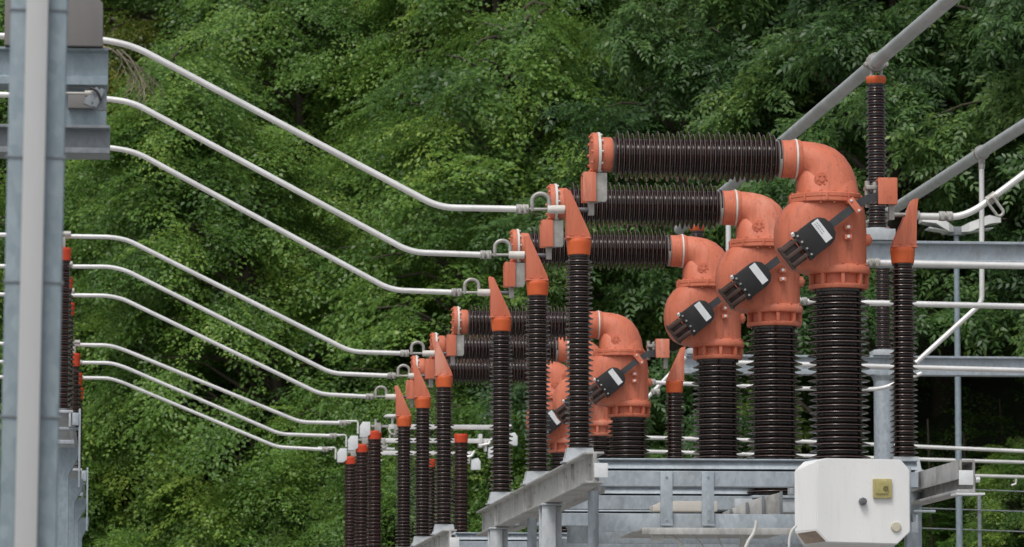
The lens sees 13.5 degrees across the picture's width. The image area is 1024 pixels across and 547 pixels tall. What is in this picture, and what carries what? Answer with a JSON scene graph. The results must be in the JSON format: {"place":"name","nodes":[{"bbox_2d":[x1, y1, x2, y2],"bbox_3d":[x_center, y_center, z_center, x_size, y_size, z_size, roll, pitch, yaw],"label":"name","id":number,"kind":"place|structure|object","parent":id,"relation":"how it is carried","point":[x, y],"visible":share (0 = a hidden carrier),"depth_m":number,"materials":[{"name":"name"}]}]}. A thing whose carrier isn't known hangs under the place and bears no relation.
{"place":"outdoors","nodes":[
{"label":"outdoors","id":0,"kind":"place"},
{"bbox_2d":[0,0,68,546],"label":"steel column","id":1,"kind":"structure","parent":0,"point":[33,281],"depth_m":9.88,"materials":[{"name":"metal"}]},
{"bbox_2d":[0,47,109,159],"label":"gantry crossbar","id":2,"kind":"object","parent":1,"relation":"attached to","point":[87,132],"visible":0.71,"depth_m":16.34,"materials":[{"name":"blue metal"}]},
{"bbox_2d":[4,0,102,47],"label":"cover box","id":3,"kind":"object","parent":2,"relation":"on","point":[85,23],"visible":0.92,"depth_m":16.32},
{"bbox_2d":[66,87,105,110],"bbox_3d":[-1.591,-0.649,16.078,0.166,0.088,0.050,1,-6,-5],"label":"cable clamp","id":4,"kind":"object","parent":2,"relation":"attached to","point":[95,99],"visible":0.98,"depth_m":16.07,"materials":[{"name":"metal"}]},
{"bbox_2d":[1,0,1023,546],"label":"hillside","id":5,"kind":"structure","parent":0,"point":[995,388],"depth_m":49.40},
{"bbox_2d":[0,0,109,394],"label":"broadleaf tree","id":6,"kind":"object","parent":5,"relation":"on","point":[4,104],"visible":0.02,"depth_m":59.82,"materials":[{"name":"green plant"}]},
{"bbox_2d":[0,16,200,429],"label":"yellowing tree","id":7,"kind":"object","parent":5,"relation":"on","point":[137,35],"visible":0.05,"depth_m":61.47,"materials":[{"name":"plant"}]},
{"bbox_2d":[0,0,218,283],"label":"broadleaf tree","id":8,"kind":"object","parent":5,"relation":"on","point":[163,11],"visible":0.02,"depth_m":63.45,"materials":[{"name":"green plant"}]},
{"bbox_2d":[103,46,163,116],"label":"dead branch","id":9,"kind":"object","parent":5,"relation":"on","point":[121,56],"visible":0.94,"depth_m":48.69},
{"bbox_2d":[0,94,357,539],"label":"broadleaf tree","id":10,"kind":"object","parent":5,"relation":"on","point":[73,209],"visible":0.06,"depth_m":54.80,"materials":[{"name":"green plant"}]},
{"bbox_2d":[65,45,454,546],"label":"broadleaf tree","id":11,"kind":"object","parent":5,"relation":"on","point":[236,250],"visible":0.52,"depth_m":51.60,"materials":[{"name":"green plant"}]},
{"bbox_2d":[102,0,438,186],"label":"broadleaf tree","id":12,"kind":"object","parent":5,"relation":"on","point":[185,20],"visible":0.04,"depth_m":61.62,"materials":[{"name":"green plant"}]},
{"bbox_2d":[88,0,478,516],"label":"broadleaf tree","id":13,"kind":"object","parent":5,"relation":"on","point":[243,26],"visible":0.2,"depth_m":56.54,"materials":[{"name":"green plant"}]},
{"bbox_2d":[194,0,659,286],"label":"broadleaf tree","id":14,"kind":"object","parent":5,"relation":"on","point":[293,112],"visible":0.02,"depth_m":58.23,"materials":[{"name":"green plant"}]},
{"bbox_2d":[254,0,692,546],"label":"broadleaf tree","id":15,"kind":"object","parent":5,"relation":"on","point":[470,94],"visible":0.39,"depth_m":50.53,"materials":[{"name":"green plant"}]},
{"bbox_2d":[270,0,678,403],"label":"broadleaf tree","id":16,"kind":"object","parent":5,"relation":"on","point":[389,59],"visible":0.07,"depth_m":55.28,"materials":[{"name":"green plant"}]},
{"bbox_2d":[2,90,1023,544],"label":"ground cover","id":17,"kind":"object","parent":5,"relation":"on","point":[986,420],"visible":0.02,"depth_m":48.49,"materials":[{"name":"green plant"}]},
{"bbox_2d":[477,0,864,183],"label":"broadleaf tree","id":18,"kind":"object","parent":5,"relation":"on","point":[619,3],"visible":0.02,"depth_m":55.38,"materials":[{"name":"green plant"}]},
{"bbox_2d":[449,0,925,546],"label":"ash tree","id":19,"kind":"object","parent":5,"relation":"on","point":[679,58],"visible":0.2,"depth_m":48.71,"materials":[{"name":"green plant"}]},
{"bbox_2d":[494,0,951,421],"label":"ash tree","id":20,"kind":"object","parent":5,"relation":"on","point":[588,6],"visible":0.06,"depth_m":52.03,"materials":[{"name":"green plant"}]},
{"bbox_2d":[663,0,991,417],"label":"ash tree","id":21,"kind":"object","parent":5,"relation":"on","point":[769,24],"visible":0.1,"depth_m":49.70,"materials":[{"name":"green plant"}]},
{"bbox_2d":[638,0,1023,454],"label":"ash tree","id":22,"kind":"object","parent":5,"relation":"on","point":[837,30],"visible":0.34,"depth_m":46.43,"materials":[{"name":"green plant"}]},
{"bbox_2d":[796,58,1010,175],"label":"broadleaf tree","id":23,"kind":"object","parent":5,"relation":"on","point":[855,146],"visible":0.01,"depth_m":52.15,"materials":[{"name":"green plant"}]},
{"bbox_2d":[895,504,955,546],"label":"shrub","id":24,"kind":"object","parent":5,"relation":"on","point":[926,542],"visible":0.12,"depth_m":46.06,"materials":[{"name":"green plant"}]},
{"bbox_2d":[837,0,1023,356],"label":"ash tree","id":25,"kind":"object","parent":5,"relation":"on","point":[1003,20],"visible":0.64,"depth_m":45.46,"materials":[{"name":"green plant"}]},
{"bbox_2d":[898,419,1020,546],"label":"fern","id":26,"kind":"object","parent":5,"relation":"on","point":[931,524],"visible":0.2,"depth_m":45.90,"materials":[{"name":"green plant"}]},
{"bbox_2d":[921,398,1003,505],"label":"fern","id":27,"kind":"object","parent":5,"relation":"on","point":[1002,439],"visible":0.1,"depth_m":48.28,"materials":[{"name":"green plant"}]},
{"bbox_2d":[932,433,1013,545],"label":"fern","id":28,"kind":"object","parent":5,"relation":"on","point":[952,521],"visible":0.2,"depth_m":46.74,"materials":[{"name":"green plant"}]},
{"bbox_2d":[925,457,1023,546],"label":"fern","id":29,"kind":"object","parent":5,"relation":"on","point":[942,543],"visible":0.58,"depth_m":45.09,"materials":[{"name":"green plant"}]},
{"bbox_2d":[940,435,1023,546],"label":"shrub","id":30,"kind":"object","parent":5,"relation":"on","point":[994,501],"visible":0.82,"depth_m":45.09,"materials":[{"name":"green plant"}]},
{"bbox_2d":[944,435,1022,546],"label":"fern","id":31,"kind":"object","parent":5,"relation":"on","point":[974,507],"visible":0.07,"depth_m":46.89,"materials":[{"name":"green plant"}]},
{"bbox_2d":[953,2,1023,238],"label":"ash tree","id":32,"kind":"object","parent":5,"relation":"on","point":[974,90],"visible":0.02,"depth_m":46.21,"materials":[{"name":"green plant"}]},
{"bbox_2d":[726,225,730,250],"bbox_3d":[1.683,-0.041,33.906,0.070,0.847,0.042,1,-6,-5],"label":"dropper tube","id":33,"kind":"object","parent":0,"point":[728,233],"visible":0.07,"depth_m":33.92,"materials":[{"name":"metal"}]},
{"bbox_2d":[645,436,1023,452],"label":"tube conductor","id":34,"kind":"object","parent":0,"point":[918,446],"visible":0.57,"depth_m":41.04,"materials":[{"name":"metal"}]},
{"bbox_2d":[647,450,1023,463],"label":"tube conductor","id":35,"kind":"object","parent":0,"point":[872,457],"visible":0.44,"depth_m":43.03,"materials":[{"name":"metal"}]},
{"bbox_2d":[975,474,1023,485],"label":"tube conductor","id":36,"kind":"object","parent":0,"point":[1015,477],"visible":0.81,"depth_m":44.64,"materials":[{"name":"metal"}]},
{"label":"ground","id":37,"kind":"structure","parent":0,"visible":0},
{"bbox_2d":[57,409,82,546],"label":"support stand","id":38,"kind":"object","parent":37,"relation":"on","point":[69,491],"visible":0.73,"depth_m":31.04,"materials":[{"name":"metal"}]},
{"bbox_2d":[60,231,71,408],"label":"post insulator","id":39,"kind":"object","parent":38,"relation":"on","point":[65,356],"visible":0.49,"depth_m":31.15,"materials":[{"name":"brown ceramic"}]},
{"bbox_2d":[60,261,73,409],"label":"post insulator","id":40,"kind":"object","parent":38,"relation":"on","point":[70,334],"visible":0.17,"depth_m":33.36,"materials":[{"name":"brown ceramic"}]},
{"bbox_2d":[0,264,424,378],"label":"tube conductor","id":41,"kind":"object","parent":40,"relation":"attached to","point":[393,375],"visible":0.98,"depth_m":33.50,"materials":[{"name":"metal"}]},
{"bbox_2d":[70,288,74,411],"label":"post insulator","id":42,"kind":"object","parent":38,"relation":"on","point":[71,361],"visible":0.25,"depth_m":35.55,"materials":[{"name":"brown ceramic"}]},
{"bbox_2d":[69,467,88,546],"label":"support stand","id":43,"kind":"object","parent":37,"relation":"on","point":[80,523],"visible":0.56,"depth_m":38.24,"materials":[{"name":"metal"}]},
{"bbox_2d":[72,340,80,466],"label":"post insulator","id":44,"kind":"object","parent":43,"relation":"on","point":[76,376],"visible":0.27,"depth_m":38.36,"materials":[{"name":"brown ceramic"}]},
{"bbox_2d":[0,342,350,425],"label":"tube conductor","id":45,"kind":"object","parent":44,"relation":"attached to","point":[257,404],"visible":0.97,"depth_m":38.50,"materials":[{"name":"metal"}]},
{"bbox_2d":[74,360,82,467],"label":"post insulator","id":46,"kind":"object","parent":43,"relation":"on","point":[80,383],"visible":0.14,"depth_m":40.34,"materials":[{"name":"brown ceramic"}]},
{"bbox_2d":[0,360,340,437],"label":"tube conductor","id":47,"kind":"object","parent":46,"relation":"attached to","point":[332,435],"visible":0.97,"depth_m":40.46,"materials":[{"name":"metal"}]},
{"bbox_2d":[80,375,83,468],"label":"post insulator","id":48,"kind":"object","parent":43,"relation":"on","point":[82,388],"visible":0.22,"depth_m":42.29,"materials":[{"name":"brown ceramic"}]},
{"bbox_2d":[0,375,331,451],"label":"tube conductor","id":49,"kind":"object","parent":48,"relation":"attached to","point":[324,449],"visible":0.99,"depth_m":42.42,"materials":[{"name":"metal"}]},
{"bbox_2d":[0,168,166,545],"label":"broadleaf tree","id":50,"kind":"object","parent":37,"relation":"on","point":[2,230],"visible":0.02,"depth_m":53.94,"materials":[{"name":"green plant"}]},
{"bbox_2d":[79,466,161,546],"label":"shrub","id":51,"kind":"object","parent":37,"relation":"on","point":[91,538],"visible":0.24,"depth_m":51.91,"materials":[{"name":"green plant"}]},
{"bbox_2d":[78,387,239,546],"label":"shrub","id":52,"kind":"object","parent":37,"relation":"on","point":[126,456],"visible":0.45,"depth_m":51.96,"materials":[{"name":"green plant"}]},
{"bbox_2d":[188,394,372,546],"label":"shrub","id":53,"kind":"object","parent":37,"relation":"on","point":[223,533],"visible":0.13,"depth_m":50.16,"materials":[{"name":"green plant"}]},
{"bbox_2d":[197,389,415,546],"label":"shrub","id":54,"kind":"object","parent":37,"relation":"on","point":[296,491],"visible":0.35,"depth_m":49.79,"materials":[{"name":"green plant"}]},
{"bbox_2d":[260,368,526,546],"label":"shrub","id":55,"kind":"object","parent":37,"relation":"on","point":[388,506],"visible":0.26,"depth_m":48.43,"materials":[{"name":"green plant"}]},
{"bbox_2d":[413,529,566,546],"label":"breaker support","id":56,"kind":"object","parent":37,"relation":"on","point":[444,538],"visible":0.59,"depth_m":30.99,"materials":[{"name":"metal"}]},
{"bbox_2d":[394,386,412,546],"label":"post insulator","id":57,"kind":"object","parent":56,"relation":"on","point":[403,418],"visible":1,"depth_m":35.68,"materials":[{"name":"ceramic"}]},
{"bbox_2d":[0,292,405,399],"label":"tube conductor","id":58,"kind":"object","parent":57,"relation":"attached to","point":[367,396],"visible":1,"depth_m":35.68,"materials":[{"name":"metal"}]},
{"bbox_2d":[410,365,431,546],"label":"post insulator","id":59,"kind":"object","parent":56,"relation":"on","point":[422,397],"visible":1,"depth_m":33.49,"materials":[{"name":"ceramic"}]},
{"bbox_2d":[430,341,455,534],"bbox_3d":[-0.493,1.191,31.363,0.183,1.408,0.148,1,-6,-5],"label":"post insulator","id":60,"kind":"object","parent":56,"relation":"on","point":[443,375],"visible":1,"depth_m":31.31,"materials":[{"name":"ceramic"}]},
{"bbox_2d":[0,232,446,356],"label":"tube conductor","id":61,"kind":"object","parent":60,"relation":"attached to","point":[406,353],"visible":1,"depth_m":31.32,"materials":[{"name":"metal"}]},
{"bbox_2d":[406,355,569,532],"bbox_3d":[-0.075,1.563,35.783,1.607,1.792,0.434,1,-6,-5],"label":"circuit breaker","id":62,"kind":"object","parent":56,"relation":"on","point":[477,372],"visible":0.21,"depth_m":35.76,"materials":[{"name":"orange paint"}]},
{"bbox_2d":[424,331,611,457],"bbox_3d":[0.124,1.344,33.603,1.607,1.792,0.434,1,-6,-5],"label":"circuit breaker","id":63,"kind":"object","parent":56,"relation":"on","point":[475,349],"visible":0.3,"depth_m":33.58,"materials":[{"name":"orange paint"}]},
{"bbox_2d":[446,305,668,457],"bbox_3d":[0.323,1.125,31.423,1.607,1.792,0.434,1,-6,-5],"label":"circuit breaker","id":64,"kind":"object","parent":56,"relation":"on","point":[621,383],"visible":0.49,"depth_m":31.39,"materials":[{"name":"orange paint"}]},
{"bbox_2d":[664,346,685,458],"bbox_3d":[1.185,1.245,31.511,0.183,1.428,0.148,1,-6,-5],"label":"post insulator","id":65,"kind":"object","parent":56,"relation":"on","point":[675,380],"visible":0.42,"depth_m":31.49,"materials":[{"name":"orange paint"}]},
{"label":"post insulator","id":66,"kind":"object","parent":56,"relation":"on","visible":0},
{"bbox_2d":[651,371,921,390],"bbox_3d":[2.132,0.838,33.858,2.185,0.159,0.053,1,-6,-5],"label":"tube conductor","id":67,"kind":"object","parent":66,"relation":"attached to","point":[804,388],"visible":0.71,"depth_m":33.85,"materials":[{"name":"metal"}]},
{"bbox_2d":[453,338,667,531],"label":"shrub","id":68,"kind":"object","parent":37,"relation":"on","point":[514,485],"visible":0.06,"depth_m":47.92,"materials":[{"name":"green plant"}]},
{"bbox_2d":[476,452,984,546],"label":"breaker support","id":69,"kind":"object","parent":37,"relation":"on","point":[588,499],"visible":0.78,"depth_m":21.96,"materials":[{"name":"metal"}]},
{"bbox_2d":[485,276,512,504],"bbox_3d":[-0.067,0.721,26.698,0.183,1.408,0.148,1,-6,-5],"label":"post insulator","id":70,"kind":"object","parent":69,"relation":"on","point":[500,318],"visible":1,"depth_m":26.65,"materials":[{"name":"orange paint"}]},
{"bbox_2d":[110,145,508,295],"bbox_3d":[-1.713,-0.338,26.653,3.461,0.938,0.052,1,-6,-5],"label":"tube conductor","id":71,"kind":"object","parent":70,"relation":"attached to","point":[338,261],"visible":0.92,"depth_m":26.66,"materials":[{"name":"metal"}]},
{"bbox_2d":[520,235,550,485],"bbox_3d":[0.145,0.489,24.387,0.183,1.408,0.148,1,-6,-5],"label":"post insulator","id":72,"kind":"object","parent":69,"relation":"on","point":[536,280],"visible":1,"depth_m":24.34,"materials":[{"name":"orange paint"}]},
{"bbox_2d":[0,92,545,258],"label":"tube conductor","id":73,"kind":"object","parent":72,"relation":"attached to","point":[489,254],"visible":0.91,"depth_m":24.35,"materials":[{"name":"metal"}]},
{"bbox_2d":[560,189,597,463],"bbox_3d":[0.344,0.269,22.207,0.183,1.408,0.148,1,-6,-5],"label":"post insulator","id":74,"kind":"object","parent":69,"relation":"on","point":[577,237],"visible":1,"depth_m":22.16,"materials":[{"name":"ceramic"}]},
{"bbox_2d":[0,33,587,213],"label":"tube conductor","id":75,"kind":"object","parent":74,"relation":"attached to","point":[526,209],"visible":0.91,"depth_m":22.17,"materials":[{"name":"metal"}]},
{"bbox_2d":[503,228,745,513],"bbox_3d":[0.750,0.610,26.762,1.607,1.792,0.434,1,-6,-5],"label":"circuit breaker","id":76,"kind":"object","parent":69,"relation":"on","point":[702,320],"visible":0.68,"depth_m":26.73,"materials":[{"name":"orange paint"}]},
{"bbox_2d":[800,297,1023,308],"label":"tube conductor","id":77,"kind":"object","parent":76,"relation":"attached to","point":[805,301],"visible":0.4,"depth_m":26.63,"materials":[{"name":"metal"}]},
{"bbox_2d":[651,535,683,546],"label":"junction box","id":78,"kind":"object","parent":69,"relation":"attached to","point":[657,537],"visible":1,"depth_m":21.57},
{"bbox_2d":[540,182,804,498],"bbox_3d":[0.962,0.378,24.452,1.607,1.792,0.434,1,-6,-5],"label":"circuit breaker","id":79,"kind":"object","parent":69,"relation":"on","point":[758,283],"visible":0.7,"depth_m":24.42,"materials":[{"name":"ceramic"}]},
{"bbox_2d":[581,131,897,458],"bbox_3d":[1.161,0.158,22.272,1.607,1.792,0.434,1,-6,-5],"label":"circuit breaker","id":80,"kind":"object","parent":69,"relation":"on","point":[822,239],"visible":0.99,"depth_m":22.23,"materials":[{"name":"orange ceramic"}]},
{"bbox_2d":[744,520,757,546],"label":"cable","id":81,"kind":"object","parent":69,"relation":"attached to","point":[751,536],"visible":1,"depth_m":21.40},
{"bbox_2d":[722,491,782,513],"bbox_3d":[1.269,1.220,22.852,0.287,0.128,0.259,1,-6,-5],"label":"drive housing","id":82,"kind":"object","parent":69,"relation":"on","point":[771,504],"visible":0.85,"depth_m":22.74,"materials":[{"name":"metal"}]},
{"bbox_2d":[795,458,935,546],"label":"control box","id":83,"kind":"object","parent":69,"relation":"attached to","point":[843,502],"visible":1,"depth_m":20.95,"materials":[{"name":"grey paint"}]},
{"bbox_2d":[888,198,922,471],"bbox_3d":[2.022,0.323,22.355,0.183,1.428,0.148,1,-6,-5],"label":"post insulator","id":84,"kind":"object","parent":69,"relation":"on","point":[903,247],"visible":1,"depth_m":22.31,"materials":[{"name":"ceramic"}]},
{"bbox_2d":[895,170,1023,220],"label":"tube conductor","id":85,"kind":"object","parent":84,"relation":"attached to","point":[990,199],"visible":1,"depth_m":22.43,"materials":[{"name":"metal"}]},
{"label":"post insulator","id":86,"kind":"object","parent":69,"relation":"on","visible":0},
{"bbox_2d":[867,258,1023,268],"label":"tube conductor","id":87,"kind":"object","parent":86,"relation":"attached to","point":[875,262],"visible":0.7,"depth_m":24.64,"materials":[{"name":"metal"}]},
{"bbox_2d":[684,348,1023,546],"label":"bus gantry","id":88,"kind":"object","parent":37,"relation":"on","point":[883,424],"visible":0.5,"depth_m":35.87,"materials":[{"name":"metal"}]},
{"bbox_2d":[649,356,686,397],"bbox_3d":[1.194,0.907,35.541,0.497,0.465,0.053,1,-6,-5],"label":"dropper tube","id":89,"kind":"object","parent":88,"relation":"attached to","point":[655,390],"visible":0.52,"depth_m":35.52,"materials":[{"name":"metal"}]},
{"bbox_2d":[689,224,704,237],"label":"bus insulator","id":90,"kind":"object","parent":88,"relation":"on","point":[696,232],"visible":0.06,"depth_m":35.87,"materials":[{"name":"orange ceramic"}]},
{"bbox_2d":[874,219,891,348],"bbox_3d":[3.087,0.048,36.024,0.154,1.172,0.142,1,-6,-5],"label":"bus insulator","id":91,"kind":"object","parent":88,"relation":"on","point":[882,287],"visible":0.62,"depth_m":35.95,"materials":[{"name":"brown ceramic"}]},
{"bbox_2d":[866,119,1023,227],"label":"bus tube","id":92,"kind":"object","parent":91,"relation":"on","point":[1008,135],"depth_m":32.59,"materials":[{"name":"metal"}]},
{"bbox_2d":[914,145,988,364],"bbox_3d":[3.235,-0.139,31.838,0.575,1.629,0.050,1,-6,-5],"label":"dropper tube","id":93,"kind":"object","parent":92,"relation":"hanging from","point":[954,327],"visible":0.81,"depth_m":31.82,"materials":[{"name":"metal"}]},
{"bbox_2d":[736,360,1023,372],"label":"tube conductor","id":94,"kind":"object","parent":93,"relation":"hanging from","point":[939,368],"visible":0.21,"depth_m":31.73,"materials":[{"name":"metal"}]},
{"bbox_2d":[866,227,1023,268],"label":"bus gantry","id":95,"kind":"object","parent":37,"relation":"on","point":[883,237],"visible":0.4,"depth_m":27.36,"materials":[{"name":"metal"}]},
{"bbox_2d":[863,52,888,227],"bbox_3d":[2.310,-0.845,27.428,0.154,1.119,0.142,1,-6,-5],"label":"bus insulator","id":96,"kind":"object","parent":95,"relation":"on","point":[876,140],"visible":0.76,"depth_m":27.39,"materials":[{"name":"brown ceramic"}]},
{"bbox_2d":[674,0,959,234],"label":"bus tube","id":97,"kind":"object","parent":96,"relation":"on","point":[922,22],"visible":0.73,"depth_m":27.87,"materials":[{"name":"metal"}]},
{"bbox_2d":[919,215,1000,546],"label":"street lamp","id":98,"kind":"object","parent":37,"relation":"on","point":[944,227],"visible":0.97,"depth_m":41.60,"materials":[{"name":"grey metal"}]},
{"bbox_2d":[922,489,1023,546],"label":"wire fence","id":99,"kind":"object","parent":37,"relation":"on","point":[978,510],"depth_m":41.89,"materials":[{"name":"metal"}]},
{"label":"breaker support","id":100,"kind":"object","parent":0,"visible":0},
{"bbox_2d":[343,456,355,546],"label":"switch insulator","id":101,"kind":"object","parent":100,"relation":"on","point":[350,502],"visible":0.8,"depth_m":42.43,"materials":[{"name":"ceramic"}]},
{"bbox_2d":[318,447,480,469],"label":"disconnect switch","id":102,"kind":"object","parent":101,"relation":"attached to","point":[475,463],"visible":0.48,"depth_m":42.54,"materials":[{"name":"metal"}]},
{"bbox_2d":[354,444,368,546],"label":"switch insulator","id":103,"kind":"object","parent":100,"relation":"on","point":[361,491],"visible":0.83,"depth_m":40.47,"materials":[{"name":"ceramic"}]},
{"bbox_2d":[337,434,492,458],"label":"disconnect switch","id":104,"kind":"object","parent":103,"relation":"attached to","point":[353,443],"visible":0.71,"depth_m":40.56,"materials":[{"name":"metal"}]},
{"bbox_2d":[366,430,382,546],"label":"switch insulator","id":105,"kind":"object","parent":100,"relation":"on","point":[374,487],"visible":1,"depth_m":38.50,"materials":[{"name":"brown ceramic"}]},
{"bbox_2d":[338,414,517,445],"bbox_3d":[-0.752,1.397,38.645,1.601,0.275,0.158,1,-6,-5],"label":"disconnect switch","id":106,"kind":"object","parent":105,"relation":"attached to","point":[363,430],"visible":0.62,"depth_m":38.59,"materials":[{"name":"metal"}]},
{"bbox_2d":[429,459,436,535],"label":"switch insulator","id":107,"kind":"object","parent":100,"relation":"on","point":[432,497],"visible":0.23,"depth_m":42.51,"materials":[{"name":"ceramic"}]},
{"bbox_2d":[453,433,468,536],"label":"switch insulator","id":108,"kind":"object","parent":100,"relation":"on","point":[461,468],"visible":0.81,"depth_m":38.58,"materials":[{"name":"ceramic"}]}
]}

